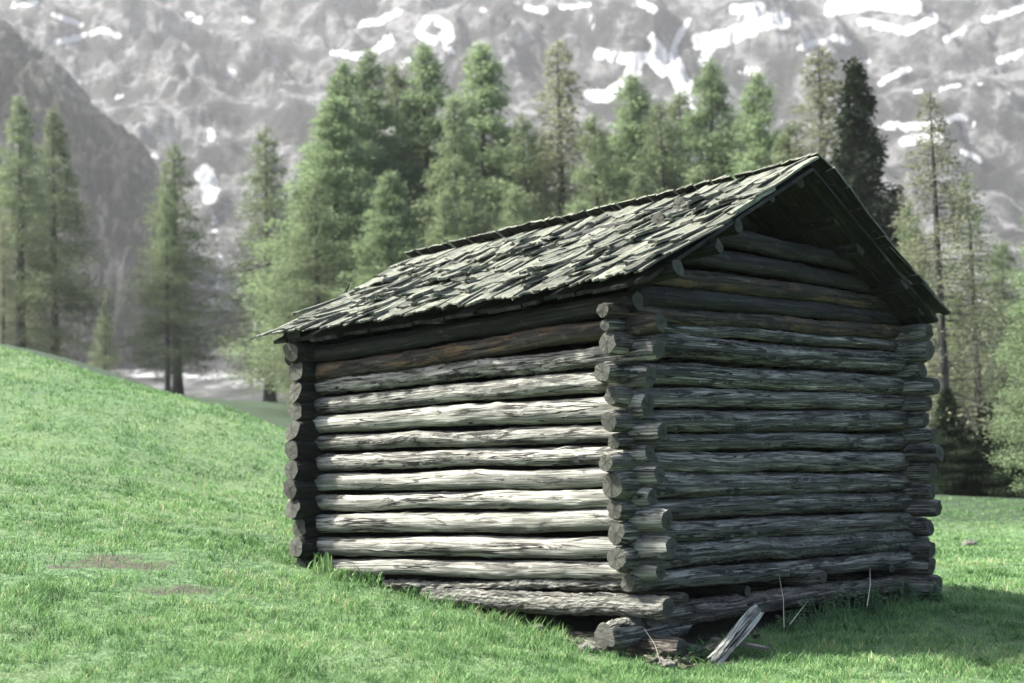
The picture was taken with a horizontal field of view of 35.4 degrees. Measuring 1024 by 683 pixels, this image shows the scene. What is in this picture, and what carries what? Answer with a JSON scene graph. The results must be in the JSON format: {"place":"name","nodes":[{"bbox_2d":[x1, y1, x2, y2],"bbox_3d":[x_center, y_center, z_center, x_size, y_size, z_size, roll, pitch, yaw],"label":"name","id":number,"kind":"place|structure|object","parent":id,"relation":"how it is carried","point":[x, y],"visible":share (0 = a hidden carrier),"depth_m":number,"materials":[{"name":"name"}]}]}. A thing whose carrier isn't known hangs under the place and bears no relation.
{"place":"outdoors","nodes":[
{"label":"outdoors","id":0,"kind":"place"},
{"bbox_2d":[0,20,172,368],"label":"mountain spur","id":1,"kind":"structure","parent":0,"point":[116,168],"depth_m":435.39,"materials":[{"name":"grey stone"}]},
{"bbox_2d":[0,0,1023,418],"bbox_3d":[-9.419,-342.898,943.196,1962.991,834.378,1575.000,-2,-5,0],"label":"mountain","id":2,"kind":"structure","parent":0,"point":[212,84],"depth_m":767.53,"materials":[{"name":"grey stone"}]},
{"bbox_2d":[0,344,1023,682],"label":"meadow","id":3,"kind":"structure","parent":0,"point":[272,412],"depth_m":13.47,"materials":[{"name":"green plant"}]},
{"bbox_2d":[0,220,32,345],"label":"larch tree","id":4,"kind":"object","parent":3,"relation":"on","point":[4,284],"visible":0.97,"depth_m":80.46,"materials":[{"name":"green plant"}]},
{"bbox_2d":[0,95,103,351],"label":"larch tree","id":5,"kind":"object","parent":3,"relation":"on","point":[21,214],"visible":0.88,"depth_m":84.57,"materials":[{"name":"green plant"}]},
{"bbox_2d":[0,107,133,359],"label":"larch tree","id":6,"kind":"object","parent":3,"relation":"on","point":[55,346],"visible":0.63,"depth_m":88.63,"materials":[{"name":"green plant"}]},
{"bbox_2d":[84,301,124,373],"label":"larch tree","id":7,"kind":"object","parent":3,"relation":"on","point":[104,358],"visible":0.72,"depth_m":95.24,"materials":[{"name":"green plant"}]},
{"bbox_2d":[116,190,213,392],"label":"larch tree","id":8,"kind":"object","parent":3,"relation":"on","point":[168,363],"visible":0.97,"depth_m":84.29,"materials":[{"name":"green plant"}]},
{"bbox_2d":[82,142,258,394],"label":"larch tree","id":9,"kind":"object","parent":3,"relation":"on","point":[178,385],"visible":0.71,"depth_m":86.08,"materials":[{"name":"green plant"}]},
{"bbox_2d":[189,125,298,401],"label":"larch tree","id":10,"kind":"object","parent":3,"relation":"on","point":[266,206],"visible":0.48,"depth_m":86.37,"materials":[{"name":"green plant"}]},
{"bbox_2d":[228,151,319,394],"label":"larch tree","id":11,"kind":"object","parent":3,"relation":"on","point":[285,389],"visible":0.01,"depth_m":95.08,"materials":[{"name":"green plant"}]},
{"bbox_2d":[222,179,358,400],"bbox_3d":[-7.468,-1.475,62.256,7.955,9.774,7.284,-6,-6,42],"label":"larch tree","id":12,"kind":"object","parent":3,"relation":"on","point":[304,262],"visible":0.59,"depth_m":62.31,"materials":[{"name":"green plant"}]},
{"bbox_2d":[209,90,408,410],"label":"larch tree","id":13,"kind":"object","parent":3,"relation":"on","point":[335,174],"visible":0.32,"depth_m":66.06,"materials":[{"name":"green plant"}]},
{"bbox_2d":[307,551,331,573],"bbox_3d":[-1.584,1.829,13.356,0.265,0.193,0.295,-2,-5,0],"label":"weed clump","id":14,"kind":"object","parent":3,"relation":"on","point":[326,559],"visible":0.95,"depth_m":13.33,"materials":[{"name":"green plant"}]},
{"bbox_2d":[226,58,416,401],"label":"larch tree","id":15,"kind":"object","parent":3,"relation":"on","point":[342,75],"visible":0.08,"depth_m":72.58,"materials":[{"name":"green plant"}]},
{"bbox_2d":[253,45,433,363],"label":"larch tree","id":16,"kind":"object","parent":3,"relation":"on","point":[370,100],"visible":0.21,"depth_m":74.52,"materials":[{"name":"green plant"}]},
{"bbox_2d":[334,568,355,580],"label":"weed clump","id":17,"kind":"object","parent":3,"relation":"on","point":[346,573],"visible":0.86,"depth_m":13.09,"materials":[{"name":"green plant"}]},
{"bbox_2d":[322,169,438,323],"bbox_3d":[-4.347,-1.408,60.541,7.955,10.355,8.115,0,-5,-19],"label":"larch tree","id":18,"kind":"object","parent":3,"relation":"on","point":[386,237],"visible":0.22,"depth_m":60.19,"materials":[{"name":"green plant"}]},
{"bbox_2d":[361,62,443,253],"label":"larch tree","id":19,"kind":"object","parent":3,"relation":"on","point":[394,78],"visible":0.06,"depth_m":76.75,"materials":[{"name":"green plant"}]},
{"bbox_2d":[392,117,438,166],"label":"larch tree","id":20,"kind":"object","parent":3,"relation":"on","point":[421,137],"depth_m":96.51,"materials":[{"name":"green plant"}]},
{"bbox_2d":[387,40,492,247],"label":"larch tree","id":21,"kind":"object","parent":3,"relation":"on","point":[429,100],"visible":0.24,"depth_m":76.55,"materials":[{"name":"green plant"}]},
{"bbox_2d":[418,190,468,323],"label":"larch tree","id":22,"kind":"object","parent":3,"relation":"on","point":[446,222],"visible":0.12,"depth_m":62.52,"materials":[{"name":"green plant"}]},
{"bbox_2d":[398,94,502,262],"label":"larch tree","id":23,"kind":"object","parent":3,"relation":"on","point":[469,186],"visible":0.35,"depth_m":70.66,"materials":[{"name":"green plant"}]},
{"bbox_2d":[401,39,557,244],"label":"larch tree","id":24,"kind":"object","parent":3,"relation":"on","point":[489,97],"visible":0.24,"depth_m":75.46,"materials":[{"name":"green plant"}]},
{"bbox_2d":[471,128,547,220],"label":"larch tree","id":25,"kind":"object","parent":3,"relation":"on","point":[499,164],"depth_m":99.19,"materials":[{"name":"green plant"}]},
{"bbox_2d":[491,185,539,230],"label":"larch tree","id":26,"kind":"object","parent":3,"relation":"on","point":[515,209],"visible":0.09,"depth_m":64.62,"materials":[{"name":"green plant"}]},
{"bbox_2d":[476,110,562,232],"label":"larch tree","id":27,"kind":"object","parent":3,"relation":"on","point":[528,166],"visible":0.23,"depth_m":72.86,"materials":[{"name":"green plant"}]},
{"bbox_2d":[529,624,545,631],"bbox_3d":[0.183,2.139,11.913,0.127,0.087,0.115,-4,-5,31],"label":"stone","id":28,"kind":"object","parent":3,"relation":"on","point":[540,625],"visible":0.35,"depth_m":11.90,"materials":[{"name":"grey stone"}]},
{"bbox_2d":[500,141,582,219],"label":"larch tree","id":29,"kind":"object","parent":3,"relation":"on","point":[548,184],"visible":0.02,"depth_m":94.73,"materials":[{"name":"green plant"}]},
{"bbox_2d":[497,37,606,220],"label":"larch tree","id":30,"kind":"object","parent":3,"relation":"on","point":[560,165],"visible":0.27,"depth_m":74.77,"materials":[{"name":"green plant"}]},
{"bbox_2d":[563,197,593,215],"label":"larch tree","id":31,"kind":"object","parent":3,"relation":"on","point":[579,208],"visible":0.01,"depth_m":62.55,"materials":[{"name":"green plant"}]},
{"bbox_2d":[544,634,614,654],"bbox_3d":[0.472,2.172,11.391,0.654,0.154,0.108,-6,-6,44],"label":"fallen log","id":32,"kind":"object","parent":3,"relation":"on","point":[599,648],"visible":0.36,"depth_m":11.36,"materials":[{"name":"brown wood"}]},
{"bbox_2d":[578,642,598,652],"bbox_3d":[0.531,2.155,11.213,0.178,0.101,0.140,-2,-5,0],"label":"stone","id":33,"kind":"object","parent":3,"relation":"on","point":[584,645],"visible":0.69,"depth_m":11.18,"materials":[{"name":"grey stone"}]},
{"bbox_2d":[548,111,632,216],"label":"larch tree","id":34,"kind":"object","parent":3,"relation":"on","point":[604,161],"visible":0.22,"depth_m":70.41,"materials":[{"name":"green plant"}]},
{"bbox_2d":[249,152,950,655],"bbox_3d":[0.647,0.622,14.371,5.109,3.941,4.841,-6,-6,42],"label":"log hut","id":35,"kind":"object","parent":3,"relation":"on","point":[643,416],"visible":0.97,"depth_m":12.79,"materials":[{"name":"grey wood"}]},
{"bbox_2d":[575,133,640,197],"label":"larch tree","id":36,"kind":"object","parent":3,"relation":"on","point":[599,164],"depth_m":97.74,"materials":[{"name":"green plant"}]},
{"bbox_2d":[565,70,683,208],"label":"larch tree","id":37,"kind":"object","parent":3,"relation":"on","point":[632,128],"visible":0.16,"depth_m":72.65,"materials":[{"name":"green plant"}]},
{"bbox_2d":[627,169,657,198],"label":"larch tree","id":38,"kind":"object","parent":3,"relation":"on","point":[641,181],"visible":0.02,"depth_m":60.56,"materials":[{"name":"green plant"}]},
{"bbox_2d":[618,132,669,186],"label":"larch tree","id":39,"kind":"object","parent":3,"relation":"on","point":[645,157],"visible":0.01,"depth_m":96.03,"materials":[{"name":"green plant"}]},
{"bbox_2d":[644,654,661,662],"bbox_3d":[0.981,2.173,10.959,0.044,0.049,0.294,0,-5,-23],"label":"wood chip","id":40,"kind":"object","parent":3,"relation":"on","point":[648,657],"visible":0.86,"depth_m":11.01,"materials":[{"name":"brown wood"}]},
{"bbox_2d":[646,656,660,663],"bbox_3d":[0.960,2.163,10.887,0.131,0.041,0.028,1,-5,-31],"label":"wood chip","id":41,"kind":"object","parent":3,"relation":"on","point":[653,660],"visible":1,"depth_m":10.88,"materials":[{"name":"brown wood"}]},
{"bbox_2d":[627,98,698,196],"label":"larch tree","id":42,"kind":"object","parent":3,"relation":"on","point":[668,158],"visible":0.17,"depth_m":70.80,"materials":[{"name":"green plant"}]},
{"bbox_2d":[658,659,677,667],"bbox_3d":[1.050,2.182,10.809,0.140,0.078,0.110,-2,-5,0],"label":"stone","id":43,"kind":"object","parent":3,"relation":"on","point":[665,663],"visible":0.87,"depth_m":10.78,"materials":[{"name":"grey stone"}]},
{"bbox_2d":[651,86,703,182],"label":"larch tree","id":44,"kind":"object","parent":3,"relation":"on","point":[681,100],"visible":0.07,"depth_m":76.92,"materials":[{"name":"green plant"}]},
{"bbox_2d":[678,658,692,664],"bbox_3d":[1.170,2.160,10.835,0.052,0.072,0.224,-4,-5,27],"label":"wood chip","id":45,"kind":"object","parent":3,"relation":"on","point":[685,662],"visible":1,"depth_m":10.81,"materials":[{"name":"wood"}]},
{"bbox_2d":[680,164,711,186],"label":"larch tree","id":46,"kind":"object","parent":3,"relation":"on","point":[695,175],"visible":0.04,"depth_m":62.57,"materials":[{"name":"green plant"}]},
{"bbox_2d":[672,639,722,662],"bbox_3d":[1.303,2.196,11.179,0.535,0.203,0.112,1,-5,-30],"label":"rotten log","id":47,"kind":"object","parent":3,"relation":"on","point":[713,646],"visible":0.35,"depth_m":11.15,"materials":[{"name":"brown wood"}]},
{"bbox_2d":[687,644,710,662],"bbox_3d":[1.295,2.175,11.147,0.245,0.150,0.197,-3,-5,20],"label":"weed clump","id":48,"kind":"object","parent":3,"relation":"on","point":[704,653],"visible":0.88,"depth_m":11.14,"materials":[{"name":"green plant"}]},
{"bbox_2d":[670,53,754,189],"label":"larch tree","id":49,"kind":"object","parent":3,"relation":"on","point":[711,143],"visible":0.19,"depth_m":72.58,"materials":[{"name":"green plant"}]},
{"bbox_2d":[706,605,763,666],"bbox_3d":[1.573,2.069,11.256,0.097,0.369,0.889,-4,-5,31],"label":"plank","id":50,"kind":"object","parent":3,"relation":"on","point":[743,627],"visible":0.97,"depth_m":11.23,"materials":[{"name":"grey wood"}]},
{"bbox_2d":[715,115,762,162],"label":"larch tree","id":51,"kind":"object","parent":3,"relation":"on","point":[735,131],"depth_m":97.02,"materials":[{"name":"green plant"}]},
{"bbox_2d":[711,637,769,649],"bbox_3d":[1.619,2.130,11.309,0.415,0.092,0.054,-3,-5,15],"label":"broken board","id":52,"kind":"object","parent":3,"relation":"on","point":[751,645],"visible":0.72,"depth_m":11.27,"materials":[{"name":"grey wood"}]},
{"bbox_2d":[730,156,759,182],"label":"larch tree","id":53,"kind":"object","parent":3,"relation":"on","point":[742,168],"visible":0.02,"depth_m":60.63,"materials":[{"name":"green plant"}]},
{"bbox_2d":[722,68,796,174],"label":"larch tree","id":54,"kind":"object","parent":3,"relation":"on","point":[763,145],"visible":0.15,"depth_m":70.61,"materials":[{"name":"green plant"}]},
{"bbox_2d":[755,145,793,162],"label":"larch tree","id":55,"kind":"object","parent":3,"relation":"on","point":[775,155],"depth_m":93.05,"materials":[{"name":"green plant"}]},
{"bbox_2d":[779,577,783,620],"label":"dry stalk","id":56,"kind":"object","parent":3,"relation":"on","point":[783,603],"visible":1,"depth_m":12.25,"materials":[{"name":"beige plant"}]},
{"bbox_2d":[764,118,806,166],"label":"larch tree","id":57,"kind":"object","parent":3,"relation":"on","point":[789,130],"visible":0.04,"depth_m":66.75,"materials":[{"name":"green plant"}]},
{"bbox_2d":[776,610,807,631],"bbox_3d":[2.148,2.178,12.451,0.236,0.190,0.290,3,-6,-44],"label":"weed clump","id":58,"kind":"object","parent":3,"relation":"on","point":[790,620],"visible":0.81,"depth_m":12.46,"materials":[{"name":"green plant"}]},
{"bbox_2d":[795,594,837,623],"bbox_3d":[2.432,2.140,12.770,0.350,0.264,0.298,-3,-5,22],"label":"weed clump","id":59,"kind":"object","parent":3,"relation":"on","point":[819,614],"visible":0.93,"depth_m":12.76,"materials":[{"name":"green plant"}]},
{"bbox_2d":[777,45,892,236],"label":"larch tree","id":60,"kind":"object","parent":3,"relation":"on","point":[821,128],"visible":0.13,"depth_m":66.77,"materials":[{"name":"green plant"}]},
{"bbox_2d":[828,581,867,618],"bbox_3d":[2.771,2.137,13.201,0.326,0.332,0.322,-4,-5,25],"label":"weed clump","id":61,"kind":"object","parent":3,"relation":"on","point":[848,603],"visible":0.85,"depth_m":13.19,"materials":[{"name":"green plant"}]},
{"bbox_2d":[852,581,887,614],"bbox_3d":[3.010,2.161,13.450,0.330,0.294,0.363,-2,-5,0],"label":"weed clump","id":62,"kind":"object","parent":3,"relation":"on","point":[874,603],"visible":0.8,"depth_m":13.47,"materials":[{"name":"green plant"}]},
{"bbox_2d":[827,56,955,381],"bbox_3d":[11.505,-2.076,52.423,6.736,14.824,6.883,-6,-6,42],"label":"spruce tree","id":63,"kind":"object","parent":3,"relation":"on","point":[860,159],"visible":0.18,"depth_m":52.42,"materials":[{"name":"green plant"}]},
{"bbox_2d":[884,578,921,604],"bbox_3d":[3.375,2.177,13.867,0.301,0.264,0.336,3,-6,-42],"label":"weed clump","id":64,"kind":"object","parent":3,"relation":"on","point":[910,596],"visible":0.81,"depth_m":13.85,"materials":[{"name":"green plant"}]},
{"bbox_2d":[920,581,944,603],"bbox_3d":[3.739,2.226,14.135,0.247,0.215,0.292,-2,-5,0],"label":"weed clump","id":65,"kind":"object","parent":3,"relation":"on","point":[936,598],"visible":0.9,"depth_m":14.11,"materials":[{"name":"green plant"}]},
{"bbox_2d":[893,201,974,427],"bbox_3d":[11.100,0.374,44.147,4.131,8.624,4.512,0,-5,-17],"label":"larch tree","id":66,"kind":"object","parent":3,"relation":"on","point":[907,211],"visible":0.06,"depth_m":44.16,"materials":[{"name":"green plant"}]},
{"bbox_2d":[879,190,1010,409],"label":"larch tree","id":67,"kind":"object","parent":3,"relation":"on","point":[901,198],"visible":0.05,"depth_m":80.40,"materials":[{"name":"green plant"}]},
{"bbox_2d":[922,402,973,482],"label":"spruce tree","id":68,"kind":"object","parent":3,"relation":"on","point":[964,426],"depth_m":40.78,"materials":[{"name":"green plant"}]},
{"bbox_2d":[924,337,974,488],"bbox_3d":[10.451,1.917,40.001,3.495,4.377,3.817,-2,-5,3],"label":"larch tree","id":69,"kind":"object","parent":3,"relation":"on","point":[962,411],"visible":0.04,"depth_m":39.73,"materials":[{"name":"green plant"}]},
{"bbox_2d":[889,90,1023,488],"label":"larch tree","id":70,"kind":"object","parent":3,"relation":"on","point":[943,363],"visible":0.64,"depth_m":36.11,"materials":[{"name":"green plant"}]},
{"bbox_2d":[922,387,1000,496],"bbox_3d":[9.376,2.272,34.384,2.215,2.608,2.168,1,-5,-25],"label":"spruce tree","id":71,"kind":"object","parent":3,"relation":"on","point":[955,466],"visible":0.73,"depth_m":34.12,"materials":[{"name":"green plant"}]},
{"bbox_2d":[933,293,989,418],"bbox_3d":[12.946,1.635,45.913,3.898,6.235,3.419,1,-5,-32],"label":"larch tree","id":72,"kind":"object","parent":3,"relation":"on","point":[967,358],"visible":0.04,"depth_m":45.94,"materials":[{"name":"green plant"}]},
{"bbox_2d":[961,539,977,546],"bbox_3d":[6.386,2.829,22.336,0.248,0.147,0.201,-2,-5,0],"label":"stone","id":73,"kind":"object","parent":3,"relation":"on","point":[969,542],"visible":0.62,"depth_m":22.28,"materials":[{"name":"grey stone"}]},
{"bbox_2d":[926,173,1022,448],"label":"larch tree","id":74,"kind":"object","parent":3,"relation":"on","point":[976,392],"visible":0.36,"depth_m":38.16,"materials":[{"name":"green plant"}]},
{"bbox_2d":[946,402,1017,496],"bbox_3d":[10.550,2.498,35.391,2.385,2.340,2.334,-2,-5,10],"label":"spruce tree","id":75,"kind":"object","parent":3,"relation":"on","point":[981,442],"visible":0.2,"depth_m":35.30,"materials":[{"name":"green plant"}]},
{"bbox_2d":[957,239,1023,409],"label":"larch tree","id":76,"kind":"object","parent":3,"relation":"on","point":[1001,277],"visible":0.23,"depth_m":85.22,"materials":[{"name":"green plant"}]},
{"bbox_2d":[967,381,1017,480],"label":"larch tree","id":77,"kind":"object","parent":3,"relation":"on","point":[996,390],"visible":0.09,"depth_m":36.98,"materials":[{"name":"green plant"}]},
{"bbox_2d":[967,303,1018,413],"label":"larch tree","id":78,"kind":"object","parent":3,"relation":"on","point":[1002,326],"visible":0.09,"depth_m":42.05,"materials":[{"name":"green plant"}]},
{"bbox_2d":[968,205,1023,501],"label":"larch tree","id":79,"kind":"object","parent":3,"relation":"on","point":[1019,360],"visible":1,"depth_m":30.16,"materials":[{"name":"green plant"}]},
{"bbox_2d":[975,399,1023,497],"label":"spruce tree","id":80,"kind":"object","parent":3,"relation":"on","point":[1002,479],"visible":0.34,"depth_m":33.69,"materials":[{"name":"green plant"}]},
{"bbox_2d":[977,333,1022,453],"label":"larch tree","id":81,"kind":"object","parent":3,"relation":"on","point":[1004,377],"visible":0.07,"depth_m":36.07,"materials":[{"name":"green plant"}]}
]}

